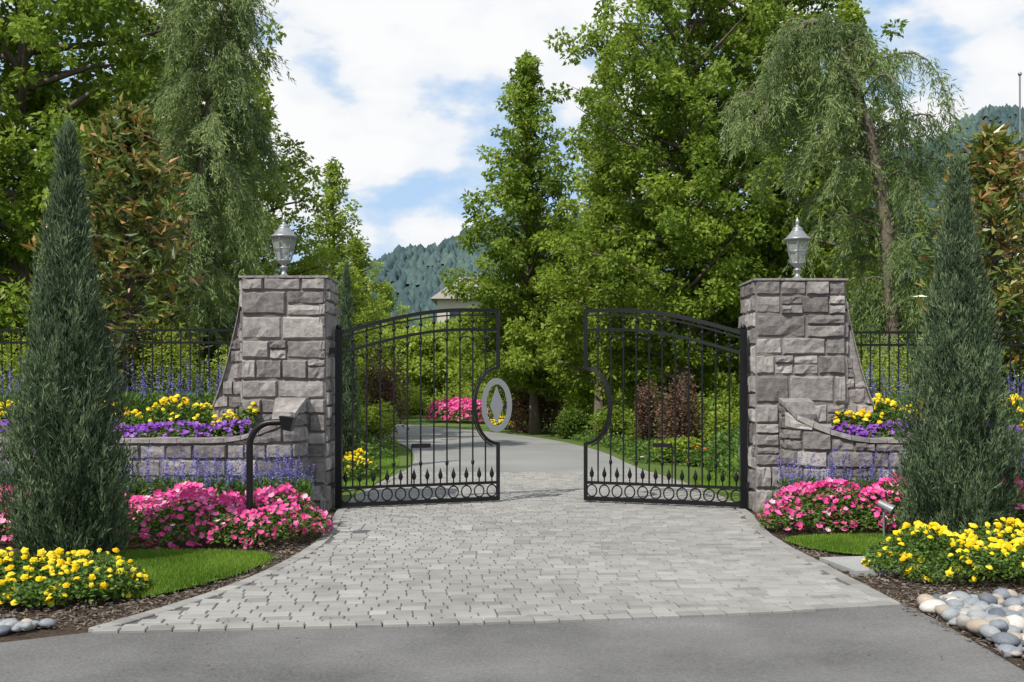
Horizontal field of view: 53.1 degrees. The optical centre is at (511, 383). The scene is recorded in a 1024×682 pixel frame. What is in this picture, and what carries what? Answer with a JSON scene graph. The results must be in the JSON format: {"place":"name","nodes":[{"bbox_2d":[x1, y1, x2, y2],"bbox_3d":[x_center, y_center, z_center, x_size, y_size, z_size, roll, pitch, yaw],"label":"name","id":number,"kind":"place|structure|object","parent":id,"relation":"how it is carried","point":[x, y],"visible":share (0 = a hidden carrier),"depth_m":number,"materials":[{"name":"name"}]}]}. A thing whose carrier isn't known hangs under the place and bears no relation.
{"place":"outdoors","nodes":[
{"label":"outdoors","id":0,"kind":"place"},
{"bbox_2d":[0,510,336,642],"bbox_3d":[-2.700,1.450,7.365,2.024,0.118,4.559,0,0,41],"label":"bark mulch","id":1,"kind":"object","parent":0,"point":[284,556],"visible":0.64,"depth_m":6.75,"materials":[{"name":"brown wood"}]},
{"bbox_2d":[0,618,56,636],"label":"river stones","id":2,"kind":"object","parent":1,"relation":"on","point":[8,625],"visible":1,"depth_m":6.04,"materials":[{"name":"grey stone"}]},
{"bbox_2d":[0,113,141,559],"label":"columnar juniper","id":3,"kind":"object","parent":1,"relation":"on","point":[71,482],"visible":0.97,"depth_m":8.01,"materials":[{"name":"green plant"}]},
{"bbox_2d":[0,547,153,607],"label":"marigold bed","id":4,"kind":"object","parent":1,"relation":"on","point":[42,578],"visible":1,"depth_m":6.83,"materials":[{"name":"yellow plant"}]},
{"bbox_2d":[0,397,308,519],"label":"stone planter wall","id":5,"kind":"structure","parent":1,"relation":"on","point":[272,439],"depth_m":11.01,"materials":[{"name":"grey stone"}]},
{"bbox_2d":[0,418,259,437],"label":"purple petunia bed","id":6,"kind":"object","parent":5,"relation":"on","point":[130,431],"visible":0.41,"depth_m":11.31,"materials":[{"name":"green plant"}]},
{"bbox_2d":[1,445,316,525],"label":"blue salvia planting","id":7,"kind":"object","parent":1,"relation":"on","point":[149,486],"visible":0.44,"depth_m":10.62,"materials":[{"name":"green plant"}]},
{"bbox_2d":[0,481,333,549],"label":"pink petunia bed","id":8,"kind":"object","parent":1,"relation":"on","point":[202,507],"visible":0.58,"depth_m":9.21,"materials":[{"name":"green plant"}]},
{"bbox_2d":[83,547,277,599],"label":"lawn","id":9,"kind":"structure","parent":1,"relation":"on","point":[167,570],"depth_m":7.98,"materials":[{"name":"green plant"}]},
{"bbox_2d":[236,416,296,547],"bbox_3d":[-2.215,0.880,9.250,0.510,1.180,0.200,0,0,0],"label":"gate keypad pedestal","id":10,"kind":"object","parent":1,"relation":"on","point":[286,423],"visible":0.91,"depth_m":9.22,"materials":[{"name":"black metal"}]},
{"bbox_2d":[140,419,378,476],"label":"terrace bank","id":11,"kind":"structure","parent":0,"point":[370,453],"depth_m":19.34,"materials":[{"name":"plant"}]},
{"bbox_2d":[0,345,19,391],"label":"terrace shrub","id":12,"kind":"object","parent":11,"relation":"on","point":[3,369],"visible":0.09,"depth_m":13.83,"materials":[{"name":"green plant"}]},
{"bbox_2d":[0,316,37,391],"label":"terrace shrub","id":13,"kind":"object","parent":11,"relation":"on","point":[7,365],"visible":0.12,"depth_m":13.49,"materials":[{"name":"green plant"}]},
{"bbox_2d":[0,52,102,292],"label":"maple tree","id":14,"kind":"object","parent":11,"relation":"on","point":[41,58],"visible":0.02,"depth_m":23.86,"materials":[{"name":"green plant"}]},
{"bbox_2d":[0,394,212,436],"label":"yellow marigold planting","id":15,"kind":"object","parent":11,"relation":"on","point":[165,406],"visible":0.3,"depth_m":11.79,"materials":[{"name":"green plant"}]},
{"bbox_2d":[0,359,222,436],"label":"blue salvia planting","id":16,"kind":"object","parent":11,"relation":"on","point":[198,396],"visible":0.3,"depth_m":12.42,"materials":[{"name":"green plant"}]},
{"bbox_2d":[0,321,233,398],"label":"iron fence","id":17,"kind":"object","parent":11,"relation":"on","point":[143,342],"visible":0.26,"depth_m":13.19,"materials":[{"name":"black metal"}]},
{"bbox_2d":[19,92,218,421],"bbox_3d":[-5.367,-1.651,14.268,2.666,4.845,2.407,0,0,0],"label":"magnolia tree","id":18,"kind":"object","parent":11,"relation":"on","point":[127,140],"visible":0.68,"depth_m":13.88,"materials":[{"name":"green plant"}]},
{"bbox_2d":[126,321,216,421],"bbox_3d":[-4.540,-0.060,13.931,1.398,1.573,1.280,0,0,-32],"label":"terrace shrub","id":19,"kind":"object","parent":11,"relation":"on","point":[176,352],"visible":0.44,"depth_m":13.73,"materials":[{"name":"green plant"}]},
{"bbox_2d":[198,345,228,408],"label":"terrace shrub","id":20,"kind":"object","parent":11,"relation":"on","point":[213,383],"visible":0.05,"depth_m":13.74,"materials":[{"name":"green plant"}]},
{"bbox_2d":[205,401,258,436],"bbox_3d":[-3.121,0.425,11.528,0.662,0.454,0.276,0,0,0],"label":"yellow marigold planting","id":21,"kind":"object","parent":11,"relation":"on","point":[252,414],"visible":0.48,"depth_m":11.49,"materials":[{"name":"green plant"}]},
{"bbox_2d":[212,275,339,511],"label":"stone pillar","id":22,"kind":"structure","parent":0,"point":[283,340],"depth_m":11.58,"materials":[{"name":"grey stone"}]},
{"bbox_2d":[270,215,297,274],"bbox_3d":[-2.660,-1.597,11.950,0.320,0.755,0.320,0,0,0],"label":"pillar lantern","id":23,"kind":"object","parent":22,"relation":"on","point":[283,231],"visible":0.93,"depth_m":11.91,"materials":[{"name":"metal"}]},
{"bbox_2d":[342,454,399,490],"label":"lawn","id":24,"kind":"structure","parent":0,"point":[386,463],"depth_m":16.38,"materials":[{"name":"green plant"}]},
{"bbox_2d":[336,260,365,455],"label":"columnar juniper","id":25,"kind":"object","parent":24,"relation":"on","point":[345,314],"visible":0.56,"depth_m":16.92,"materials":[{"name":"green plant"}]},
{"bbox_2d":[342,448,381,477],"bbox_3d":[-2.646,1.251,16.312,1.124,0.428,2.164,0,0,0],"label":"yellow flower bed","id":26,"kind":"object","parent":24,"relation":"on","point":[359,461],"visible":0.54,"depth_m":15.88,"materials":[{"name":"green plant"}]},
{"bbox_2d":[437,299,481,327],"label":"walls","id":27,"kind":"structure","parent":0,"point":[447,303],"depth_m":78.00,"materials":[{"name":"beige paint"}]},
{"bbox_2d":[450,312,463,322],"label":"windows","id":28,"kind":"structure","parent":27,"relation":"attached to","point":[452,313],"depth_m":77.93,"materials":[{"name":"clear glass"}]},
{"bbox_2d":[430,277,518,304],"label":"roof","id":29,"kind":"structure","parent":27,"relation":"on","point":[438,295],"depth_m":78.45,"materials":[{"name":"grey"}]},
{"bbox_2d":[19,199,928,289],"bbox_3d":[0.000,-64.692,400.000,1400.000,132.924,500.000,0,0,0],"label":"hills","id":30,"kind":"structure","parent":0,"point":[578,216],"depth_m":285.17,"materials":[{"name":"green plant"}]},
{"bbox_2d":[268,103,1023,330],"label":"hillside forest","id":31,"kind":"object","parent":30,"relation":"on","point":[410,272],"visible":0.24,"depth_m":292.63,"materials":[{"name":"green plant"}]},
{"bbox_2d":[88,471,900,633],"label":"paver driveway","id":32,"kind":"structure","parent":0,"point":[761,568],"depth_m":7.96,"materials":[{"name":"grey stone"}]},
{"bbox_2d":[328,308,511,508],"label":"iron gate","id":33,"kind":"structure","parent":32,"relation":"on","point":[496,404],"depth_m":12.17,"materials":[{"name":"metal"}]},
{"bbox_2d":[584,308,751,508],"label":"iron gate","id":34,"kind":"structure","parent":32,"relation":"on","point":[744,484],"depth_m":12.12,"materials":[{"name":"black metal"}]},
{"bbox_2d":[0,601,1023,681],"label":"road","id":35,"kind":"structure","parent":0,"point":[897,644],"depth_m":5.53,"materials":[{"name":"grey asphalt"}]},
{"bbox_2d":[0,0,1023,268],"label":"sky","id":36,"kind":"structure","parent":0,"point":[403,94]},
{"bbox_2d":[331,405,747,509],"bbox_3d":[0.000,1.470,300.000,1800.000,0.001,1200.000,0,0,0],"label":"ground","id":37,"kind":"structure","parent":0,"point":[415,420],"depth_m":21.55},
{"bbox_2d":[0,300,236,413],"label":"hedge","id":38,"kind":"object","parent":37,"relation":"on","point":[20,312],"visible":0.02,"depth_m":19.07,"materials":[{"name":"green plant"}]},
{"bbox_2d":[0,0,257,381],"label":"maple tree","id":39,"kind":"object","parent":37,"relation":"on","point":[28,29],"visible":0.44,"depth_m":19.18,"materials":[{"name":"green plant"}]},
{"bbox_2d":[14,0,298,338],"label":"maple tree","id":40,"kind":"object","parent":37,"relation":"on","point":[265,99],"visible":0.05,"depth_m":24.59,"materials":[{"name":"green plant"}]},
{"bbox_2d":[108,0,297,392],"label":"weeping conifer","id":41,"kind":"object","parent":37,"relation":"on","point":[228,46],"visible":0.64,"depth_m":18.23,"materials":[{"name":"green plant"}]},
{"bbox_2d":[180,105,341,311],"bbox_3d":[-7.415,-3.241,29.077,4.999,9.436,5.091,0,0,-43],"label":"birch tree","id":42,"kind":"object","parent":37,"relation":"on","point":[315,261],"visible":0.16,"depth_m":28.77,"materials":[{"name":"green plant"}]},
{"bbox_2d":[291,156,392,400],"bbox_3d":[-6.576,-3.277,35.765,4.646,9.508,5.072,0,0,40],"label":"birch tree","id":43,"kind":"object","parent":37,"relation":"on","point":[334,227],"visible":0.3,"depth_m":35.85,"materials":[{"name":"green plant"}]},
{"bbox_2d":[338,235,406,403],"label":"birch tree","id":44,"kind":"object","parent":37,"relation":"on","point":[378,307],"visible":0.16,"depth_m":41.88,"materials":[{"name":"green plant"}]},
{"bbox_2d":[354,399,399,444],"bbox_3d":[-3.280,0.938,23.492,1.362,1.188,1.328,0,0,0],"label":"garden shrub","id":45,"kind":"object","parent":37,"relation":"on","point":[373,419],"visible":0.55,"depth_m":23.45,"materials":[{"name":"green plant"}]},
{"bbox_2d":[362,434,398,457],"bbox_3d":[-5.912,1.278,23.901,5.973,0.431,11.963,0,0,-12],"label":"groundcover bed","id":46,"kind":"object","parent":37,"relation":"on","point":[386,447],"visible":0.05,"depth_m":20.68,"materials":[{"name":"green plant"}]},
{"bbox_2d":[357,338,413,437],"bbox_3d":[-3.348,0.140,27.073,1.502,2.699,1.584,0,0,0],"label":"purple plum bush","id":47,"kind":"object","parent":37,"relation":"on","point":[388,385],"visible":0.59,"depth_m":26.88,"materials":[{"name":"red plant"}]},
{"bbox_2d":[368,280,413,404],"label":"birch tree","id":48,"kind":"object","parent":37,"relation":"on","point":[388,303],"visible":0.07,"depth_m":51.91,"materials":[{"name":"green plant"}]},
{"bbox_2d":[389,381,430,417],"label":"garden shrub","id":49,"kind":"object","parent":37,"relation":"on","point":[415,398],"visible":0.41,"depth_m":43.73,"materials":[{"name":"green plant"}]},
{"bbox_2d":[423,378,479,418],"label":"garden shrub","id":50,"kind":"object","parent":37,"relation":"on","point":[441,398],"visible":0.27,"depth_m":42.59,"materials":[{"name":"green plant"}]},
{"bbox_2d":[424,397,492,421],"bbox_3d":[-1.861,0.943,38.763,2.256,0.911,3.832,0,0,-43],"label":"pink flower bed","id":51,"kind":"object","parent":37,"relation":"on","point":[453,408],"visible":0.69,"depth_m":38.08,"materials":[{"name":"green plant"}]},
{"bbox_2d":[463,383,505,413],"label":"garden shrub","id":52,"kind":"object","parent":37,"relation":"on","point":[490,397],"visible":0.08,"depth_m":40.88,"materials":[{"name":"green plant"}]},
{"bbox_2d":[487,398,525,419],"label":"garden shrub","id":53,"kind":"object","parent":37,"relation":"on","point":[502,414],"visible":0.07,"depth_m":35.40,"materials":[{"name":"green plant"}]},
{"bbox_2d":[490,416,523,429],"bbox_3d":[-0.244,1.250,33.283,0.935,0.479,2.252,0,0,-22],"label":"yellow flower bed","id":54,"kind":"object","parent":37,"relation":"on","point":[493,421],"visible":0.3,"depth_m":32.98,"materials":[{"name":"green plant"}]},
{"bbox_2d":[375,424,644,471],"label":"asphalt drive","id":55,"kind":"structure","parent":37,"relation":"on","point":[519,453],"depth_m":21.20,"materials":[{"name":"grey asphalt"}]},
{"bbox_2d":[8,249,1023,420],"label":"distant trees","id":56,"kind":"object","parent":37,"relation":"on","point":[582,393],"visible":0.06,"depth_m":46.34,"materials":[{"name":"green plant"}]},
{"bbox_2d":[439,49,614,433],"bbox_3d":[0.502,-4.153,29.625,5.576,11.260,5.594,0,0,20],"label":"sweetgum tree","id":57,"kind":"object","parent":37,"relation":"on","point":[506,295],"visible":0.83,"depth_m":29.35,"materials":[{"name":"green plant"}]},
{"bbox_2d":[492,374,566,432],"bbox_3d":[0.536,0.445,31.014,2.344,2.170,2.418,0,0,0],"label":"smoke bush","id":58,"kind":"object","parent":37,"relation":"on","point":[519,406],"visible":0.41,"depth_m":30.47,"materials":[{"name":"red plant"}]},
{"bbox_2d":[540,386,581,422],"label":"garden shrub","id":59,"kind":"object","parent":37,"relation":"on","point":[570,402],"visible":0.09,"depth_m":38.02,"materials":[{"name":"green plant"}]},
{"bbox_2d":[552,406,593,438],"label":"garden shrub","id":60,"kind":"object","parent":37,"relation":"on","point":[573,422],"visible":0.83,"depth_m":27.23,"materials":[{"name":"green plant"}]},
{"bbox_2d":[513,55,672,392],"bbox_3d":[2.965,-5.404,37.325,6.403,13.763,5.863,0,0,0],"label":"sweetgum tree","id":61,"kind":"object","parent":37,"relation":"on","point":[599,79],"visible":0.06,"depth_m":36.81,"materials":[{"name":"green plant"}]},
{"bbox_2d":[534,97,660,432],"bbox_3d":[2.337,-3.060,27.069,3.537,9.073,3.768,0,0,0],"label":"sweetgum tree","id":62,"kind":"object","parent":37,"relation":"on","point":[566,334],"visible":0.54,"depth_m":26.82,"materials":[{"name":"green plant"}]},
{"bbox_2d":[579,392,628,414],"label":"garden shrub","id":63,"kind":"object","parent":37,"relation":"on","point":[591,406],"visible":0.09,"depth_m":29.78,"materials":[{"name":"green plant"}]},
{"bbox_2d":[588,405,641,440],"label":"garden shrub","id":64,"kind":"object","parent":37,"relation":"on","point":[616,422],"visible":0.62,"depth_m":24.78,"materials":[{"name":"green plant"}]},
{"bbox_2d":[556,428,708,465],"bbox_3d":[5.082,1.306,24.223,6.709,0.404,13.666,0,0,-5],"label":"groundcover bed","id":65,"kind":"object","parent":37,"relation":"on","point":[617,442],"visible":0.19,"depth_m":21.48,"materials":[{"name":"green plant"}]},
{"bbox_2d":[624,419,665,442],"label":"garden shrub","id":66,"kind":"object","parent":37,"relation":"on","point":[629,430],"visible":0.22,"depth_m":23.34,"materials":[{"name":"green plant"}]},
{"bbox_2d":[633,378,660,440],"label":"japanese maple","id":67,"kind":"object","parent":37,"relation":"on","point":[642,411],"visible":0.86,"depth_m":22.82,"materials":[{"name":"red plant"}]},
{"bbox_2d":[616,377,705,428],"bbox_3d":[4.174,0.658,27.823,2.691,1.671,2.509,0,0,0],"label":"garden shrub","id":68,"kind":"object","parent":37,"relation":"on","point":[632,400],"visible":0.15,"depth_m":27.56,"materials":[{"name":"green plant"}]},
{"bbox_2d":[652,366,707,442],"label":"japanese maple","id":69,"kind":"object","parent":37,"relation":"on","point":[681,418],"visible":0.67,"depth_m":19.90,"materials":[{"name":"red plant"}]},
{"bbox_2d":[543,0,848,427],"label":"sweetgum tree","id":70,"kind":"object","parent":37,"relation":"on","point":[680,218],"visible":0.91,"depth_m":24.70,"materials":[{"name":"green plant"}]},
{"bbox_2d":[681,445,711,464],"bbox_3d":[3.611,1.264,18.545,1.144,0.414,1.376,0,0,0],"label":"orange flower bed","id":71,"kind":"object","parent":37,"relation":"on","point":[693,455],"visible":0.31,"depth_m":18.20,"materials":[{"name":"green plant"}]},
{"bbox_2d":[677,385,738,440],"bbox_3d":[4.340,0.754,21.932,1.862,1.502,1.791,0,0,0],"label":"garden shrub","id":72,"kind":"object","parent":37,"relation":"on","point":[722,399],"visible":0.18,"depth_m":21.73,"materials":[{"name":"green plant"}]},
{"bbox_2d":[698,396,738,445],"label":"garden shrub","id":73,"kind":"object","parent":37,"relation":"on","point":[723,423],"visible":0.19,"depth_m":19.16,"materials":[{"name":"green plant"}]},
{"bbox_2d":[628,0,912,383],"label":"sweetgum tree","id":74,"kind":"object","parent":37,"relation":"on","point":[777,259],"visible":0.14,"depth_m":25.84,"materials":[{"name":"green plant"}]},
{"bbox_2d":[734,184,906,335],"bbox_3d":[9.386,-2.483,30.985,6.065,7.920,5.704,0,0,0],"label":"sweetgum tree","id":75,"kind":"object","parent":37,"relation":"on","point":[875,269],"depth_m":30.23,"materials":[{"name":"green plant"}]},
{"bbox_2d":[716,5,977,399],"bbox_3d":[5.736,-2.465,17.437,4.478,7.870,3.901,0,0,0],"label":"weeping conifer","id":76,"kind":"object","parent":37,"relation":"on","point":[800,56],"visible":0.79,"depth_m":17.26,"materials":[{"name":"green plant"}]},
{"bbox_2d":[780,0,932,381],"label":"sweetgum tree","id":77,"kind":"object","parent":37,"relation":"on","point":[854,11],"visible":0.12,"depth_m":24.84,"materials":[{"name":"green plant"}]},
{"bbox_2d":[875,319,1023,390],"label":"hedge","id":78,"kind":"object","parent":37,"relation":"on","point":[1003,355],"depth_m":20.68,"materials":[{"name":"green plant"}]},
{"bbox_2d":[1018,72,1021,291],"bbox_3d":[12.400,-3.070,25.000,0.088,9.080,0.088,0,0,23],"label":"flagpole","id":79,"kind":"object","parent":37,"relation":"on","point":[1019,74],"visible":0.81,"depth_m":24.98,"materials":[{"name":"metal"}]},
{"bbox_2d":[690,473,738,489],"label":"lawn","id":80,"kind":"structure","parent":0,"point":[725,482],"depth_m":15.11,"materials":[{"name":"green plant"}]},
{"bbox_2d":[691,423,875,480],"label":"terrace bank","id":81,"kind":"structure","parent":0,"point":[723,450],"depth_m":16.95,"materials":[{"name":"plant"}]},
{"bbox_2d":[647,434,700,462],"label":"garden shrub","id":82,"kind":"object","parent":81,"relation":"on","point":[681,444],"visible":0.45,"depth_m":18.99,"materials":[{"name":"green plant"}]},
{"bbox_2d":[830,408,887,434],"bbox_3d":[3.903,0.469,11.537,0.689,0.381,0.297,0,0,0],"label":"yellow marigold planting","id":83,"kind":"object","parent":81,"relation":"on","point":[863,415],"visible":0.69,"depth_m":11.50,"materials":[{"name":"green plant"}]},
{"bbox_2d":[854,321,881,377],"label":"terrace shrub","id":84,"kind":"object","parent":81,"relation":"on","point":[865,347],"visible":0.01,"depth_m":14.99,"materials":[{"name":"green plant"}]},
{"bbox_2d":[859,351,901,413],"bbox_3d":[4.641,0.077,13.747,1.183,1.332,1.366,0,0,0],"label":"terrace shrub","id":85,"kind":"object","parent":81,"relation":"on","point":[874,371],"visible":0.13,"depth_m":13.52,"materials":[{"name":"green plant"}]},
{"bbox_2d":[874,334,934,413],"bbox_3d":[5.491,0.011,13.827,1.475,1.495,1.127,0,0,24],"label":"terrace shrub","id":86,"kind":"object","parent":81,"relation":"on","point":[903,373],"visible":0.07,"depth_m":13.93,"materials":[{"name":"green plant"}]},
{"bbox_2d":[830,419,1023,438],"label":"purple petunia bed","id":87,"kind":"object","parent":81,"relation":"on","point":[870,431],"visible":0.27,"depth_m":11.32,"materials":[{"name":"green plant"}]},
{"bbox_2d":[853,331,1023,402],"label":"iron fence","id":88,"kind":"object","parent":81,"relation":"on","point":[917,332],"visible":0.21,"depth_m":13.19,"materials":[{"name":"black metal"}]},
{"bbox_2d":[864,364,1023,423],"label":"blue salvia planting","id":89,"kind":"object","parent":81,"relation":"on","point":[891,397],"visible":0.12,"depth_m":12.53,"materials":[{"name":"green plant"}]},
{"bbox_2d":[872,393,1023,436],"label":"yellow marigold planting","id":90,"kind":"object","parent":81,"relation":"on","point":[889,405],"visible":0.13,"depth_m":11.80,"materials":[{"name":"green plant"}]},
{"bbox_2d":[911,115,1023,396],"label":"magnolia tree","id":91,"kind":"object","parent":81,"relation":"on","point":[994,157],"visible":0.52,"depth_m":14.29,"materials":[{"name":"green plant"}]},
{"bbox_2d":[1000,323,1023,417],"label":"terrace shrub","id":92,"kind":"object","parent":81,"relation":"on","point":[1017,366],"visible":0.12,"depth_m":14.24,"materials":[{"name":"green plant"}]},
{"bbox_2d":[784,217,810,277],"bbox_3d":[3.330,-1.567,11.950,0.320,0.755,0.320,0,0,0],"label":"pillar lantern","id":93,"kind":"object","parent":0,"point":[797,234],"visible":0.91,"depth_m":11.90,"materials":[{"name":"metal"}]},
{"bbox_2d":[738,278,873,512],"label":"stone pillar","id":94,"kind":"structure","parent":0,"point":[801,342],"depth_m":11.58,"materials":[{"name":"grey stone"}]},
{"bbox_2d":[748,510,1023,669],"bbox_3d":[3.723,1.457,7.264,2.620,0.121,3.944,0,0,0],"label":"bark mulch","id":95,"kind":"object","parent":0,"point":[912,597],"visible":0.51,"depth_m":7.26,"materials":[{"name":"brown wood"}]},
{"bbox_2d":[782,532,986,557],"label":"lawn","id":96,"kind":"structure","parent":95,"relation":"on","point":[851,543],"depth_m":9.19,"materials":[{"name":"green plant"}]},
{"bbox_2d":[877,499,896,535],"bbox_3d":[3.468,1.274,9.483,0.174,0.392,0.095,0,0,39],"label":"garden spotlight","id":97,"kind":"object","parent":96,"relation":"on","point":[887,507],"visible":0.84,"depth_m":9.47,"materials":[{"name":"metal"}]},
{"bbox_2d":[884,146,1023,539],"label":"columnar juniper","id":98,"kind":"object","parent":96,"relation":"on","point":[953,478],"visible":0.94,"depth_m":9.05,"materials":[{"name":"green plant"}]},
{"bbox_2d":[757,473,1023,533],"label":"pink petunia bed","id":99,"kind":"object","parent":95,"relation":"on","point":[794,505],"visible":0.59,"depth_m":9.97,"materials":[{"name":"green plant"}]},
{"bbox_2d":[820,556,961,577],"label":"stepping slab","id":100,"kind":"structure","parent":95,"relation":"on","point":[853,565],"depth_m":7.99,"materials":[{"name":"concrete"}]},
{"bbox_2d":[770,447,1023,522],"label":"blue salvia planting","id":101,"kind":"object","parent":95,"relation":"on","point":[859,481],"visible":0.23,"depth_m":10.79,"materials":[{"name":"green plant"}]},
{"bbox_2d":[778,398,1023,519],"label":"stone planter wall","id":102,"kind":"structure","parent":95,"relation":"on","point":[803,431],"depth_m":11.04,"materials":[{"name":"grey stone"}]},
{"bbox_2d":[861,517,1023,585],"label":"marigold bed","id":103,"kind":"object","parent":95,"relation":"on","point":[999,546],"visible":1,"depth_m":7.64,"materials":[{"name":"yellow plant"}]},
{"bbox_2d":[917,588,1023,657],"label":"river stones","id":104,"kind":"object","parent":95,"relation":"on","point":[996,617],"visible":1,"depth_m":6.22,"materials":[{"name":"grey stone"}]}
]}

